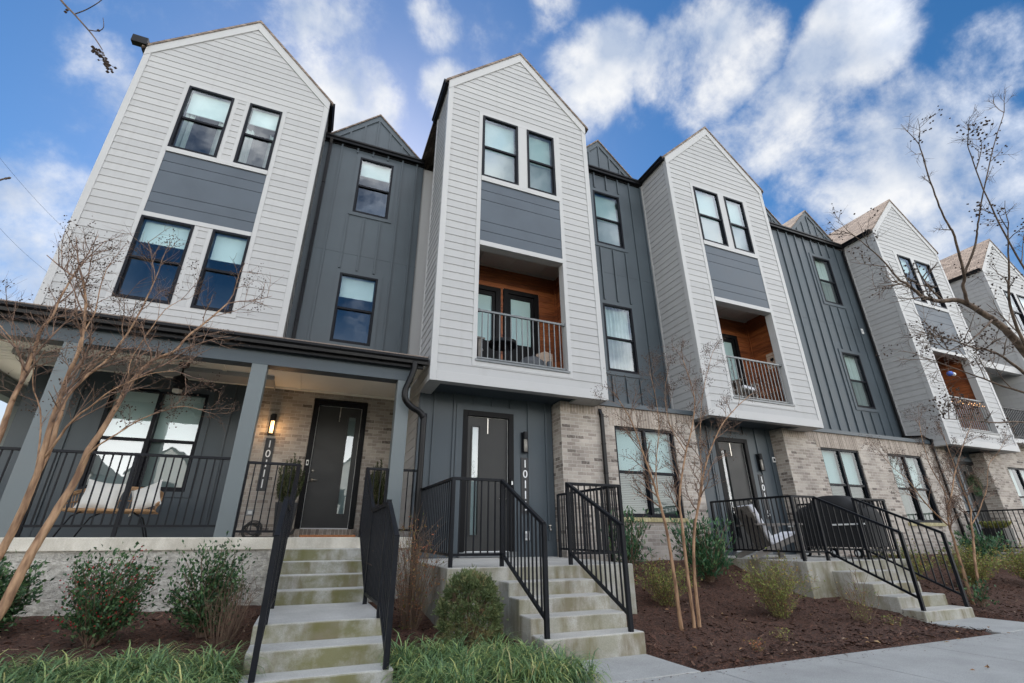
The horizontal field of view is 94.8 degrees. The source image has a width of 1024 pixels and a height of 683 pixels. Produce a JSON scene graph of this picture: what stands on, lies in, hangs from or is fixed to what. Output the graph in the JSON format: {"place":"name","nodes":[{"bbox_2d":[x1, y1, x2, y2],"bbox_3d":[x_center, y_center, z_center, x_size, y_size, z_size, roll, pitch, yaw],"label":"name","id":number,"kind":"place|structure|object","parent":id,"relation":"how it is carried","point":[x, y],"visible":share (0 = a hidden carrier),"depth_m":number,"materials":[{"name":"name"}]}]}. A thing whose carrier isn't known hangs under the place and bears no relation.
{"place":"outdoors","nodes":[
{"label":"outdoors","id":0,"kind":"place"},
{"bbox_2d":[0,0,1023,423],"label":"sky","id":1,"kind":"structure","parent":0,"point":[811,98],"materials":[{"name":"blue"}]},
{"bbox_2d":[536,352,552,366],"bbox_3d":[0.709,0.556,10.222,0.260,0.600,0.260,21,-31,-41],"label":"cushion","id":2,"kind":"object","parent":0,"point":[547,358],"visible":0.33,"depth_m":10.20,"materials":[{"name":"beige fabric"}]},
{"bbox_2d":[393,617,1023,682],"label":"entry path","id":3,"kind":"structure","parent":0,"point":[633,667],"depth_m":4.69,"materials":[{"name":"concrete"}]},
{"bbox_2d":[622,630,1023,682],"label":"sidewalk","id":4,"kind":"structure","parent":0,"point":[1001,656],"depth_m":4.52,"materials":[{"name":"concrete"}]},
{"bbox_2d":[36,573,1008,669],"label":"fallen leaves","id":5,"kind":"object","parent":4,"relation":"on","point":[987,666],"visible":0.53,"depth_m":5.57,"materials":[{"name":"brown plant"}]},
{"bbox_2d":[979,520,1018,551],"bbox_3d":[13.715,5.475,13.276,0.729,0.845,0.715,-3,-23,7],"label":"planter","id":6,"kind":"object","parent":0,"point":[997,529],"visible":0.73,"depth_m":13.17,"materials":[{"name":"green plant"}]},
{"label":"ground","id":7,"kind":"structure","parent":0,"visible":0},
{"bbox_2d":[0,0,116,180],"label":"street tree","id":8,"kind":"object","parent":7,"relation":"on","point":[106,64],"visible":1,"depth_m":2.51,"materials":[{"name":"brown plant"}]},
{"bbox_2d":[0,20,428,616],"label":"townhouse","id":9,"kind":"structure","parent":7,"relation":"on","point":[222,148],"depth_m":9.81,"materials":[{"name":"white wood"}]},
{"bbox_2d":[0,446,21,482],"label":"metal railing","id":10,"kind":"object","parent":9,"relation":"on","point":[2,448],"visible":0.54,"depth_m":6.18,"materials":[{"name":"black metal"}]},
{"bbox_2d":[52,487,163,536],"bbox_3d":[-6.313,2.689,7.476,1.281,0.816,0.713,9,-25,-21],"label":"loveseat","id":11,"kind":"object","parent":9,"relation":"on","point":[136,512],"visible":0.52,"depth_m":7.35,"materials":[{"name":"wicker"}]},
{"bbox_2d":[73,479,125,508],"bbox_3d":[-6.436,2.422,7.399,0.584,0.513,0.219,9,-25,-21],"label":"throw pillow","id":12,"kind":"object","parent":11,"relation":"on","point":[104,495],"visible":0.71,"depth_m":7.35,"materials":[{"name":"white fabric"}]},
{"bbox_2d":[128,479,162,516],"bbox_3d":[-5.900,2.515,7.599,0.616,0.592,0.211,1,-23,-4],"label":"throw pillow","id":13,"kind":"object","parent":11,"relation":"on","point":[149,498],"visible":0.79,"depth_m":7.54,"materials":[{"name":"white fabric"}]},
{"bbox_2d":[15,449,230,536],"bbox_3d":[-5.260,2.112,6.535,2.191,1.119,0.062,9,-25,-21],"label":"metal railing","id":14,"kind":"object","parent":9,"relation":"on","point":[125,496],"visible":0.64,"depth_m":6.51,"materials":[{"name":"black metal"}]},
{"bbox_2d":[77,386,208,491],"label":"window","id":15,"kind":"structure","parent":9,"relation":"in","point":[153,436],"depth_m":9.00,"materials":[{"name":"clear glass"}]},
{"bbox_2d":[112,215,194,304],"bbox_3d":[-7.301,-1.448,9.841,0.930,1.873,1.128,9,-25,-21],"label":"window","id":16,"kind":"structure","parent":9,"relation":"in","point":[134,270],"depth_m":9.74,"materials":[{"name":"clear glass"}]},
{"bbox_2d":[147,361,221,393],"bbox_3d":[-5.915,0.679,8.633,1.120,0.590,1.253,9,-25,-21],"label":"ceiling fan","id":17,"kind":"object","parent":9,"relation":"hanging from","point":[177,381],"visible":0.87,"depth_m":8.50,"materials":[{"name":"black metal"}]},
{"bbox_2d":[167,85,234,157],"bbox_3d":[-7.319,-4.861,11.298,0.930,1.877,1.128,9,-25,-21],"label":"window","id":18,"kind":"structure","parent":9,"relation":"in","point":[200,126],"depth_m":11.12,"materials":[{"name":"clear glass"}]},
{"bbox_2d":[190,229,250,312],"bbox_3d":[-6.227,-1.279,10.249,0.715,1.873,1.128,9,-25,-21],"label":"window","id":19,"kind":"structure","parent":9,"relation":"in","point":[223,245],"depth_m":10.14,"materials":[{"name":"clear glass"}]},
{"bbox_2d":[246,509,252,515],"bbox_3d":[-5.046,3.291,9.070,0.130,0.110,0.038,9,-25,-21],"label":"outlet box","id":20,"kind":"object","parent":9,"relation":"attached to","point":[249,512],"visible":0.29,"depth_m":9.05,"materials":[{"name":"grey plastic"}]},
{"bbox_2d":[233,103,282,170],"bbox_3d":[-6.245,-4.693,11.706,0.715,1.877,1.128,9,-25,-21],"label":"window","id":21,"kind":"structure","parent":9,"relation":"in","point":[257,140],"depth_m":11.56,"materials":[{"name":"clear glass"}]},
{"bbox_2d":[256,438,274,490],"bbox_3d":[-4.950,2.464,9.479,0.170,1.038,0.025,9,-25,-21],"label":"number sign","id":22,"kind":"object","parent":9,"relation":"attached to","point":[268,449],"visible":0.94,"depth_m":9.49,"materials":[{"name":"black metal"}]},
{"bbox_2d":[232,461,299,536],"bbox_3d":[-3.687,2.370,7.099,0.762,1.074,0.052,9,-25,-21],"label":"metal railing","id":23,"kind":"object","parent":9,"relation":"on","point":[242,494],"visible":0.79,"depth_m":7.06,"materials":[{"name":"black metal"}]},
{"bbox_2d":[241,520,295,536],"bbox_3d":[-4.177,3.250,8.153,1.296,0.312,0.313,-10,-25,21],"label":"cable coil","id":24,"kind":"object","parent":9,"relation":"on","point":[255,523],"visible":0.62,"depth_m":8.30,"materials":[{"name":"black rubber"}]},
{"bbox_2d":[267,413,276,434],"bbox_3d":[-4.956,1.706,9.739,0.126,0.420,0.130,9,-25,-21],"label":"wall lantern","id":25,"kind":"object","parent":9,"relation":"attached to","point":[272,423],"depth_m":9.72,"materials":[{"name":"black metal"}]},
{"bbox_2d":[273,453,305,536],"bbox_3d":[-4.255,2.900,8.970,0.535,1.573,0.473,9,-25,-21],"label":"planter","id":26,"kind":"object","parent":9,"relation":"on","point":[285,484],"visible":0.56,"depth_m":8.95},
{"bbox_2d":[299,535,354,536],"bbox_3d":[-3.305,3.484,8.409,0.910,0.050,0.750,9,-25,-21],"label":"doormat","id":27,"kind":"object","parent":9,"relation":"on","point":[326,535],"visible":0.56,"depth_m":8.09,"materials":[{"name":"brown"}]},
{"bbox_2d":[300,405,361,528],"bbox_3d":[-3.810,2.638,10.030,0.910,2.527,0.208,9,-25,-21],"label":"door","id":28,"kind":"structure","parent":9,"relation":"in","point":[327,500],"depth_m":9.98,"materials":[{"name":"black wood"}]},
{"bbox_2d":[329,272,377,345],"bbox_3d":[-4.009,-0.591,11.858,0.910,1.840,1.128,9,-25,-21],"label":"window","id":29,"kind":"structure","parent":9,"relation":"in","point":[352,323],"depth_m":11.91,"materials":[{"name":"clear glass"}]},
{"bbox_2d":[352,157,393,218],"bbox_3d":[-3.978,-3.991,13.332,0.905,1.852,1.128,9,-25,-21],"label":"window","id":30,"kind":"structure","parent":9,"relation":"in","point":[374,181],"depth_m":13.43,"materials":[{"name":"clear glass"}]},
{"bbox_2d":[370,459,385,506],"bbox_3d":[-2.720,3.154,9.553,0.501,1.549,0.464,9,-25,-21],"label":"planter","id":31,"kind":"object","parent":9,"relation":"on","point":[376,487],"visible":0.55,"depth_m":9.53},
{"bbox_2d":[367,467,388,506],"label":"metal railing","id":32,"kind":"object","parent":9,"relation":"on","point":[386,481],"visible":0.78,"depth_m":7.79,"materials":[{"name":"black metal"}]},
{"bbox_2d":[399,469,416,530],"bbox_3d":[-1.728,2.700,7.905,0.286,1.079,0.052,9,-25,-21],"label":"metal railing","id":33,"kind":"object","parent":9,"relation":"on","point":[410,470],"visible":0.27,"depth_m":7.95,"materials":[{"name":"black metal"}]},
{"bbox_2d":[0,626,611,682],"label":"liriope border","id":34,"kind":"object","parent":7,"relation":"on","point":[500,661],"visible":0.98,"depth_m":3.86,"materials":[{"name":"green plant"}]},
{"bbox_2d":[239,548,392,682],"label":"front steps","id":35,"kind":"structure","parent":7,"relation":"on","point":[323,625],"depth_m":4.57,"materials":[{"name":"concrete"}]},
{"bbox_2d":[248,464,300,682],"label":"metal railing","id":36,"kind":"object","parent":35,"relation":"on","point":[281,536],"visible":1,"depth_m":4.37,"materials":[{"name":"black metal"}]},
{"bbox_2d":[358,468,399,669],"bbox_3d":[-1.731,2.450,5.904,0.052,2.144,3.392,9,-25,-21],"label":"metal railing","id":37,"kind":"object","parent":35,"relation":"on","point":[378,535],"visible":0.98,"depth_m":5.12,"materials":[{"name":"black metal"}]},
{"bbox_2d":[0,553,1023,682],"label":"mulch bed","id":38,"kind":"object","parent":7,"relation":"on","point":[168,629],"visible":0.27,"depth_m":5.93,"materials":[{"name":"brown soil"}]},
{"bbox_2d":[0,549,54,631],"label":"holly bush","id":39,"kind":"object","parent":38,"relation":"on","point":[18,600],"visible":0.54,"depth_m":5.10,"materials":[{"name":"green plant"}]},
{"bbox_2d":[37,541,171,647],"bbox_3d":[-4.162,2.628,4.893,1.066,1.028,0.873,-14,-27,30],"label":"holly bush","id":40,"kind":"object","parent":38,"relation":"on","point":[110,610],"visible":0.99,"depth_m":4.81,"materials":[{"name":"green plant"}]},
{"bbox_2d":[0,215,283,620],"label":"crape myrtle","id":41,"kind":"object","parent":38,"relation":"on","point":[49,443],"visible":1,"depth_m":4.05,"materials":[{"name":"brown plant"}]},
{"bbox_2d":[158,531,257,637],"bbox_3d":[-3.407,2.730,5.356,0.925,1.087,0.765,9,-25,-21],"label":"holly bush","id":42,"kind":"object","parent":38,"relation":"on","point":[184,612],"visible":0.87,"depth_m":5.20,"materials":[{"name":"green plant"}]},
{"bbox_2d":[185,567,258,647],"bbox_3d":[-3.036,2.857,5.053,0.548,0.808,0.671,-18,-29,36],"label":"bare shrub","id":43,"kind":"object","parent":38,"relation":"on","point":[228,633],"visible":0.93,"depth_m":4.97,"materials":[{"name":"plant"}]},
{"bbox_2d":[370,504,459,632],"bbox_3d":[-1.289,2.822,5.964,0.990,1.508,1.153,-20,-30,38],"label":"bare shrub","id":44,"kind":"object","parent":38,"relation":"on","point":[409,622],"visible":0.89,"depth_m":5.86,"materials":[{"name":"brown plant"}]},
{"bbox_2d":[430,564,507,651],"bbox_3d":[-0.454,2.908,5.164,0.877,0.888,0.840,1,-23,-4],"label":"globe evergreen","id":45,"kind":"object","parent":38,"relation":"on","point":[481,585],"visible":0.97,"depth_m":5.03,"materials":[{"name":"green plant"}]},
{"bbox_2d":[608,505,657,573],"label":"laurel bush","id":46,"kind":"object","parent":38,"relation":"on","point":[633,553],"visible":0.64,"depth_m":8.46,"materials":[{"name":"green plant"}]},
{"bbox_2d":[633,553,700,606],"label":"spirea bush","id":47,"kind":"object","parent":38,"relation":"on","point":[666,599],"visible":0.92,"depth_m":7.08,"materials":[{"name":"green plant"}]},
{"bbox_2d":[590,334,774,630],"bbox_3d":[2.640,1.715,6.862,3.536,4.412,1.032,9,-25,-21],"label":"crape myrtle","id":48,"kind":"object","parent":38,"relation":"on","point":[700,493],"visible":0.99,"depth_m":6.75,"materials":[{"name":"brown plant"}]},
{"bbox_2d":[660,505,739,581],"bbox_3d":[3.421,3.628,8.505,1.704,1.283,0.974,9,-25,-21],"label":"laurel bush","id":49,"kind":"object","parent":38,"relation":"on","point":[709,560],"visible":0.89,"depth_m":8.33,"materials":[{"name":"green plant"}]},
{"bbox_2d":[743,637,765,651],"bbox_3d":[2.701,3.320,5.142,0.306,0.175,0.252,9,-25,-21],"label":"sprout","id":50,"kind":"object","parent":38,"relation":"on","point":[755,644],"visible":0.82,"depth_m":5.10,"materials":[{"name":"brown plant"}]},
{"bbox_2d":[729,547,825,618],"bbox_3d":[3.891,3.564,6.980,1.613,0.980,0.934,9,-25,-21],"label":"spirea bush","id":51,"kind":"object","parent":38,"relation":"on","point":[778,605],"visible":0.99,"depth_m":6.84,"materials":[{"name":"green plant"}]},
{"bbox_2d":[767,627,792,640],"bbox_3d":[3.213,3.505,5.629,0.314,0.194,0.241,9,-25,-21],"label":"sprout","id":52,"kind":"object","parent":38,"relation":"on","point":[781,633],"visible":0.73,"depth_m":5.62,"materials":[{"name":"green plant"}]},
{"bbox_2d":[831,568,878,622],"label":"bare shrub","id":53,"kind":"object","parent":38,"relation":"on","point":[863,610],"visible":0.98,"depth_m":6.75,"materials":[{"name":"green plant"}]},
{"bbox_2d":[881,612,902,625],"bbox_3d":[5.294,3.874,6.550,0.346,0.212,0.197,4,-23,-9],"label":"sprout","id":54,"kind":"object","parent":38,"relation":"on","point":[891,620],"visible":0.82,"depth_m":6.53,"materials":[{"name":"green plant"}]},
{"bbox_2d":[864,538,941,580],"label":"spirea bush","id":55,"kind":"object","parent":38,"relation":"on","point":[920,565],"visible":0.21,"depth_m":9.27,"materials":[{"name":"green plant"}]},
{"bbox_2d":[858,403,1022,604],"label":"crape myrtle","id":56,"kind":"object","parent":38,"relation":"on","point":[948,507],"visible":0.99,"depth_m":8.99,"materials":[{"name":"brown plant"}]},
{"bbox_2d":[930,539,1016,586],"bbox_3d":[9.536,4.620,9.839,2.014,0.931,1.134,14,-27,-30],"label":"spirea bush","id":57,"kind":"object","parent":38,"relation":"on","point":[970,570],"visible":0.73,"depth_m":9.64,"materials":[{"name":"green plant"}]},
{"bbox_2d":[941,524,1015,564],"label":"laurel bush","id":58,"kind":"object","parent":38,"relation":"on","point":[984,547],"visible":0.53,"depth_m":11.58,"materials":[{"name":"green plant"}]},
{"bbox_2d":[957,566,999,607],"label":"broadleaf shrub","id":59,"kind":"object","parent":38,"relation":"on","point":[980,600],"visible":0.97,"depth_m":7.95,"materials":[{"name":"green plant"}]},
{"bbox_2d":[991,539,1023,579],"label":"spirea bush","id":60,"kind":"object","parent":38,"relation":"on","point":[1019,570],"visible":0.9,"depth_m":10.17,"materials":[{"name":"green plant"}]},
{"bbox_2d":[415,557,645,661],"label":"front steps","id":61,"kind":"structure","parent":7,"relation":"on","point":[586,613],"depth_m":5.67,"materials":[{"name":"concrete"}]},
{"bbox_2d":[418,477,549,638],"bbox_3d":[-0.672,2.851,6.615,0.747,1.769,3.766,9,-25,-21],"label":"metal railing","id":62,"kind":"object","parent":61,"relation":"on","point":[448,538],"visible":0.91,"depth_m":6.14,"materials":[{"name":"black metal"}]},
{"bbox_2d":[556,482,633,631],"bbox_3d":[1.243,3.051,7.094,0.893,1.759,3.490,-1,-23,2],"label":"metal railing","id":63,"kind":"object","parent":61,"relation":"on","point":[571,536],"visible":1,"depth_m":6.51,"materials":[{"name":"black metal"}]},
{"bbox_2d":[399,53,712,561],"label":"townhouse","id":64,"kind":"structure","parent":7,"relation":"on","point":[532,238],"depth_m":10.47,"materials":[{"name":"white wood"}]},
{"bbox_2d":[477,336,484,356],"bbox_3d":[-1.217,0.092,9.585,1.112,1.017,0.820,12,-26,-27],"label":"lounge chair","id":65,"kind":"object","parent":64,"relation":"on","point":[479,346],"visible":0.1,"depth_m":9.46,"materials":[{"name":"grey wood"}]},
{"bbox_2d":[464,416,507,551],"bbox_3d":[-0.499,2.720,9.136,0.870,2.502,0.208,9,-25,-21],"label":"door","id":66,"kind":"structure","parent":64,"relation":"in","point":[492,444],"depth_m":9.18,"materials":[{"name":"black wood"}]},
{"bbox_2d":[477,284,499,358],"bbox_3d":[-0.728,-0.222,10.625,0.950,2.380,0.110,9,-25,-21],"label":"balcony door","id":67,"kind":"structure","parent":64,"relation":"in","point":[491,302],"depth_m":10.89,"materials":[{"name":"clear glass"}]},
{"bbox_2d":[481,115,518,184],"bbox_3d":[-0.479,-4.367,11.700,0.910,1.873,1.128,9,-25,-21],"label":"window","id":68,"kind":"structure","parent":64,"relation":"in","point":[500,138],"depth_m":11.35,"materials":[{"name":"clear glass"}]},
{"bbox_2d":[489,337,515,360],"bbox_3d":[-0.190,0.331,9.752,0.600,0.657,0.600,9,-25,-21],"label":"round table","id":69,"kind":"object","parent":64,"relation":"on","point":[502,344],"visible":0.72,"depth_m":9.73,"materials":[{"name":"black metal"}]},
{"bbox_2d":[503,288,539,361],"bbox_3d":[0.210,-0.083,10.985,0.900,2.400,0.110,9,-25,-21],"label":"balcony door","id":70,"kind":"structure","parent":64,"relation":"in","point":[513,307],"depth_m":11.16,"materials":[{"name":"clear glass"}]},
{"bbox_2d":[521,457,528,513],"bbox_3d":[0.261,2.839,9.320,0.170,1.063,0.025,9,-25,-21],"label":"number sign","id":71,"kind":"object","parent":64,"relation":"attached to","point":[524,481],"visible":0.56,"depth_m":9.34,"materials":[{"name":"metal"}]},
{"bbox_2d":[521,431,528,452],"bbox_3d":[0.266,2.053,9.597,0.126,0.420,0.130,9,-25,-21],"label":"wall lantern","id":72,"kind":"object","parent":64,"relation":"attached to","point":[524,441],"depth_m":9.58,"materials":[{"name":"black metal"}]},
{"bbox_2d":[520,355,543,365],"bbox_3d":[0.430,0.537,9.969,0.705,0.476,0.480,9,-25,-21],"label":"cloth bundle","id":73,"kind":"object","parent":64,"relation":"on","point":[536,360],"visible":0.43,"depth_m":9.84,"materials":[{"name":"grey fabric"}]},
{"bbox_2d":[527,129,556,195],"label":"window","id":74,"kind":"structure","parent":64,"relation":"in","point":[540,147],"depth_m":11.72,"materials":[{"name":"clear glass"}]},
{"bbox_2d":[593,190,624,248],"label":"window","id":75,"kind":"structure","parent":64,"relation":"in","point":[609,230],"depth_m":13.67,"materials":[{"name":"clear glass"}]},
{"bbox_2d":[603,303,638,374],"bbox_3d":[2.571,0.114,12.546,0.910,1.870,1.128,9,-25,-21],"label":"window","id":76,"kind":"structure","parent":64,"relation":"in","point":[618,320],"depth_m":12.22,"materials":[{"name":"clear glass"}]},
{"bbox_2d":[614,426,683,517],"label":"window","id":77,"kind":"structure","parent":64,"relation":"in","point":[623,441],"depth_m":10.22,"materials":[{"name":"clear glass"}]},
{"bbox_2d":[638,126,978,555],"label":"townhouse","id":78,"kind":"structure","parent":7,"relation":"on","point":[744,272],"depth_m":13.16,"materials":[{"name":"white wood"}]},
{"bbox_2d":[693,186,728,246],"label":"window","id":79,"kind":"structure","parent":78,"relation":"in","point":[707,202],"depth_m":13.60,"materials":[{"name":"clear glass"}]},
{"bbox_2d":[722,333,746,388],"bbox_3d":[6.154,0.901,13.222,0.900,2.400,0.110,9,-25,-21],"label":"balcony door","id":80,"kind":"structure","parent":78,"relation":"in","point":[731,345],"depth_m":13.55,"materials":[{"name":"clear glass"}]},
{"bbox_2d":[718,442,753,551],"bbox_3d":[5.444,3.705,11.373,0.870,2.502,0.208,9,-25,-21],"label":"door","id":81,"kind":"structure","parent":78,"relation":"in","point":[740,487],"depth_m":11.51,"materials":[{"name":"black wood"}]},
{"bbox_2d":[723,196,754,253],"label":"window","id":82,"kind":"structure","parent":78,"relation":"in","point":[741,236],"depth_m":13.96,"materials":[{"name":"clear glass"}]},
{"bbox_2d":[732,379,758,397],"bbox_3d":[5.788,1.331,12.446,0.820,1.017,1.112,14,-27,-31],"label":"lounge chair","id":83,"kind":"object","parent":78,"relation":"on","point":[746,390],"visible":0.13,"depth_m":11.99,"materials":[{"name":"grey wood"}]},
{"bbox_2d":[755,453,765,470],"bbox_3d":[6.264,3.041,11.857,0.126,0.420,0.130,9,-25,-21],"label":"wall lantern","id":84,"kind":"object","parent":78,"relation":"attached to","point":[760,462],"depth_m":11.84,"materials":[{"name":"black metal"}]},
{"bbox_2d":[758,474,771,518],"bbox_3d":[6.208,3.803,11.567,0.170,1.040,0.025,9,-25,-21],"label":"number sign","id":85,"kind":"object","parent":78,"relation":"attached to","point":[762,486],"visible":0.67,"depth_m":11.58,"materials":[{"name":"metal"}]},
{"bbox_2d":[766,352,776,369],"bbox_3d":[7.264,0.525,13.133,0.018,0.440,0.340,9,-25,-21],"label":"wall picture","id":86,"kind":"object","parent":78,"relation":"attached to","point":[771,358],"depth_m":13.17,"materials":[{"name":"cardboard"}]},
{"bbox_2d":[812,255,842,305],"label":"window","id":87,"kind":"structure","parent":78,"relation":"in","point":[826,277],"depth_m":16.85,"materials":[{"name":"clear glass"}]},
{"bbox_2d":[820,447,871,503],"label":"window","id":88,"kind":"structure","parent":78,"relation":"in","point":[846,477],"depth_m":12.62,"materials":[{"name":"clear glass"}]},
{"bbox_2d":[841,352,875,408],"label":"window","id":89,"kind":"structure","parent":78,"relation":"in","point":[859,383],"depth_m":15.38,"materials":[{"name":"clear glass"}]},
{"bbox_2d":[887,453,941,522],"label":"window","id":90,"kind":"structure","parent":78,"relation":"in","point":[915,510],"depth_m":13.46,"materials":[{"name":"clear glass"}]},
{"bbox_2d":[725,554,974,621],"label":"front steps","id":91,"kind":"structure","parent":7,"relation":"on","point":[833,571],"depth_m":8.10,"materials":[{"name":"concrete"}]},
{"bbox_2d":[733,504,806,559],"bbox_3d":[5.087,3.820,9.456,1.112,1.017,0.820,1,-23,-4],"label":"lounge chair","id":92,"kind":"object","parent":91,"relation":"on","point":[748,510],"visible":0.69,"depth_m":9.32,"materials":[{"name":"grey wood"}]},
{"bbox_2d":[710,495,925,610],"bbox_3d":[5.283,3.779,8.720,0.652,1.791,3.332,9,-25,-21],"label":"metal railing","id":93,"kind":"object","parent":91,"relation":"on","point":[918,595],"visible":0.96,"depth_m":8.49,"materials":[{"name":"black metal"}]},
{"bbox_2d":[788,495,888,557],"bbox_3d":[6.811,3.884,9.932,0.719,1.211,1.706,9,-25,-21],"label":"grill","id":94,"kind":"object","parent":91,"relation":"on","point":[842,501],"visible":0.56,"depth_m":9.61,"materials":[{"name":"black metal"}]},
{"bbox_2d":[797,498,969,606],"bbox_3d":[7.159,4.049,9.376,0.899,1.791,3.429,-1,-23,3],"label":"metal railing","id":95,"kind":"object","parent":91,"relation":"on","point":[865,501],"visible":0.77,"depth_m":8.44,"materials":[{"name":"black metal"}]},
{"bbox_2d":[818,87,1023,440],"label":"street tree","id":96,"kind":"object","parent":7,"relation":"on","point":[1013,337],"visible":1,"depth_m":3.27,"materials":[{"name":"brown plant"}]},
{"bbox_2d":[828,199,1023,550],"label":"townhouse","id":97,"kind":"structure","parent":7,"relation":"on","point":[910,245],"depth_m":15.86,"materials":[{"name":"white wood"}]},
{"bbox_2d":[897,254,927,303],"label":"window","id":98,"kind":"structure","parent":97,"relation":"in","point":[901,258],"depth_m":16.93,"materials":[{"name":"clear glass"}]},
{"bbox_2d":[914,260,946,308],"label":"window","id":99,"kind":"structure","parent":97,"relation":"in","point":[923,265],"depth_m":17.34,"materials":[{"name":"clear glass"}]},
{"bbox_2d":[942,355,955,375],"bbox_3d":[14.464,0.810,15.647,0.230,0.740,0.217,9,-25,-21],"label":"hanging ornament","id":100,"kind":"object","parent":97,"relation":"hanging from","point":[950,374],"visible":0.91,"depth_m":15.49,"materials":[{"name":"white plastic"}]},
{"bbox_2d":[968,475,984,496],"bbox_3d":[14.777,4.558,15.018,0.740,0.743,0.250,9,-25,-21],"label":"door wreath","id":101,"kind":"object","parent":97,"relation":"attached to","point":[980,492],"depth_m":14.97,"materials":[{"name":"green plant"}]},
{"bbox_2d":[962,465,992,521],"bbox_3d":[14.807,5.185,14.871,0.850,2.502,0.113,9,-25,-21],"label":"door","id":102,"kind":"structure","parent":97,"relation":"in","point":[984,507],"depth_m":14.97,"materials":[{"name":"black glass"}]},
{"bbox_2d":[1007,467,1023,506],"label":"window","id":103,"kind":"structure","parent":97,"relation":"in","point":[1017,474],"depth_m":15.92,"materials":[{"name":"clear glass"}]},
{"bbox_2d":[940,239,1023,446],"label":"townhouse","id":104,"kind":"structure","parent":7,"relation":"on","point":[979,293],"depth_m":19.10,"materials":[{"name":"white wood"}]},
{"bbox_2d":[1003,290,1023,330],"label":"window","id":105,"kind":"structure","parent":104,"relation":"in","point":[1019,315],"depth_m":19.26,"materials":[{"name":"clear glass"}]},
{"bbox_2d":[1016,294,1023,309],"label":"window","id":106,"kind":"structure","parent":104,"relation":"in","point":[1021,298],"depth_m":19.79,"materials":[{"name":"clear glass"}]},
{"bbox_2d":[997,551,1023,562],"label":"front steps","id":107,"kind":"structure","parent":7,"relation":"on","point":[1014,555],"depth_m":12.57,"materials":[{"name":"concrete"}]},
{"bbox_2d":[963,509,1023,547],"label":"metal railing","id":108,"kind":"object","parent":107,"relation":"on","point":[983,511],"visible":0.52,"depth_m":12.90,"materials":[{"name":"black metal"}]}
]}

